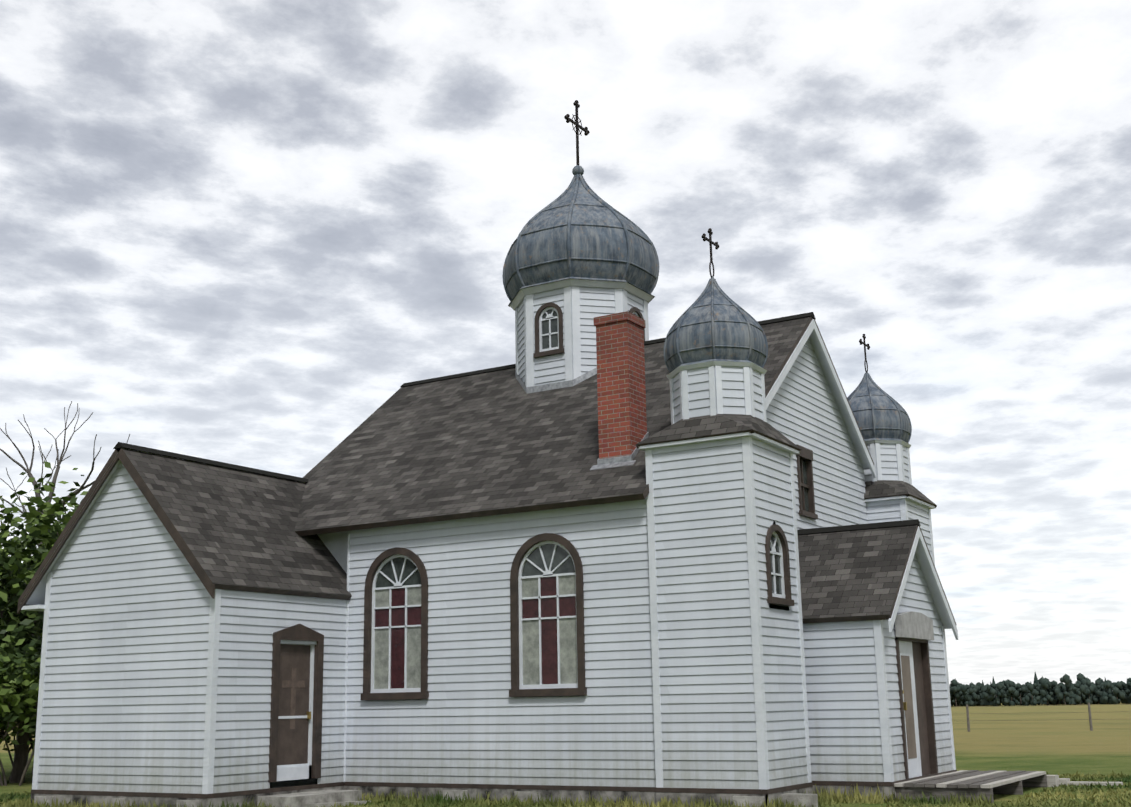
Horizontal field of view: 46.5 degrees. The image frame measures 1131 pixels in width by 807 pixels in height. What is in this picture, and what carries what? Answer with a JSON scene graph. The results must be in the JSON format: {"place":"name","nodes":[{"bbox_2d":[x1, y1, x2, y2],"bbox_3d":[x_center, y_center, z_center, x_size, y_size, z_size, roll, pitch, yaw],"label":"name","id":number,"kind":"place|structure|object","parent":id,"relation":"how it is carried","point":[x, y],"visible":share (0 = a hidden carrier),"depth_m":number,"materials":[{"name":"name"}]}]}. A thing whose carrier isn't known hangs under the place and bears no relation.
{"place":"outdoors","nodes":[
{"label":"outdoors","id":0,"kind":"place"},
{"bbox_2d":[0,702,1130,806],"bbox_3d":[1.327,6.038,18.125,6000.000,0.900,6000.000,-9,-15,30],"label":"ground","id":1,"kind":"structure","parent":0,"point":[1046,738],"depth_m":39.97,"materials":[{"name":"green plant"}]},
{"bbox_2d":[0,614,43,785],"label":"willow scrub","id":2,"kind":"object","parent":1,"relation":"on","point":[19,675],"visible":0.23,"depth_m":27.05,"materials":[{"name":"green plant"}]},
{"bbox_2d":[1,569,42,645],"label":"leaves","id":3,"kind":"object","parent":1,"relation":"on","point":[7,618],"visible":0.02,"depth_m":30.46,"materials":[{"name":"green plant"}]},
{"bbox_2d":[0,517,48,659],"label":"leaves","id":4,"kind":"object","parent":1,"relation":"on","point":[29,622],"visible":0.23,"depth_m":28.46,"materials":[{"name":"green plant"}]},
{"bbox_2d":[1,524,63,639],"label":"leaves","id":5,"kind":"object","parent":1,"relation":"on","point":[34,572],"visible":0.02,"depth_m":31.84,"materials":[{"name":"green plant"}]},
{"bbox_2d":[0,461,87,782],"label":"poplar","id":6,"kind":"object","parent":1,"relation":"on","point":[45,532],"visible":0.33,"depth_m":28.45,"materials":[{"name":"green plant"}]},
{"bbox_2d":[0,401,129,761],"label":"dead tree","id":7,"kind":"object","parent":1,"relation":"on","point":[54,479],"visible":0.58,"depth_m":39.30,"materials":[{"name":"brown wood"}]},
{"bbox_2d":[31,338,956,806],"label":"exterior walls","id":8,"kind":"structure","parent":1,"relation":"on","point":[155,682],"depth_m":19.96,"materials":[{"name":"white wood"}]},
{"bbox_2d":[17,312,957,639],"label":"church roofs","id":9,"kind":"structure","parent":8,"relation":"on","point":[479,444],"depth_m":21.61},
{"bbox_2d":[590,311,648,469],"bbox_3d":[0.866,0.018,20.679,0.760,2.870,0.705,-9,-15,30],"label":"chimney","id":10,"kind":"object","parent":9,"relation":"on","point":[622,420],"visible":0.83,"depth_m":20.56,"materials":[{"name":"red brick"}]},
{"bbox_2d":[502,100,658,392],"bbox_3d":[0.286,-2.840,25.930,2.890,6.803,2.890,-9,-15,30],"label":"domed cupola","id":11,"kind":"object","parent":8,"relation":"on","point":[581,254],"depth_m":24.65,"materials":[{"name":"metal"}]},
{"bbox_2d":[268,444,937,781],"bbox_3d":[1.954,3.148,20.701,5.248,5.340,12.567,-33,-34,67],"label":"door and window trim","id":12,"kind":"structure","parent":8,"relation":"in","point":[547,626],"depth_m":20.25,"materials":[{"name":"brown wood"}]},
{"bbox_2d":[635,228,812,806],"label":"tower","id":13,"kind":"structure","parent":1,"relation":"on","point":[730,708],"depth_m":18.53,"materials":[{"name":"wood"}]},
{"bbox_2d":[847,334,936,775],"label":"tower","id":14,"kind":"structure","parent":1,"relation":"on","point":[892,493],"depth_m":25.26,"materials":[{"name":"wood"}]},
{"bbox_2d":[894,770,1122,802],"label":"porch deck","id":15,"kind":"structure","parent":1,"relation":"on","point":[988,783],"depth_m":19.18,"materials":[{"name":"grey wood"}]},
{"bbox_2d":[949,672,1130,706],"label":"tree line","id":16,"kind":"object","parent":1,"relation":"on","point":[1082,689],"visible":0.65,"depth_m":311.31,"materials":[{"name":"green plant"}]},
{"bbox_2d":[966,703,1130,731],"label":"pasture fence","id":17,"kind":"object","parent":1,"relation":"on","point":[1090,719],"visible":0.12,"depth_m":56.55,"materials":[{"name":"grey wood"}]},
{"bbox_2d":[0,770,1130,806],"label":"grass","id":18,"kind":"structure","parent":0,"point":[824,797],"depth_m":18.76,"materials":[{"name":"green plant"}]},
{"bbox_2d":[0,0,1130,684],"label":"sky","id":19,"kind":"structure","parent":0,"point":[232,231],"materials":[{"name":"white"}]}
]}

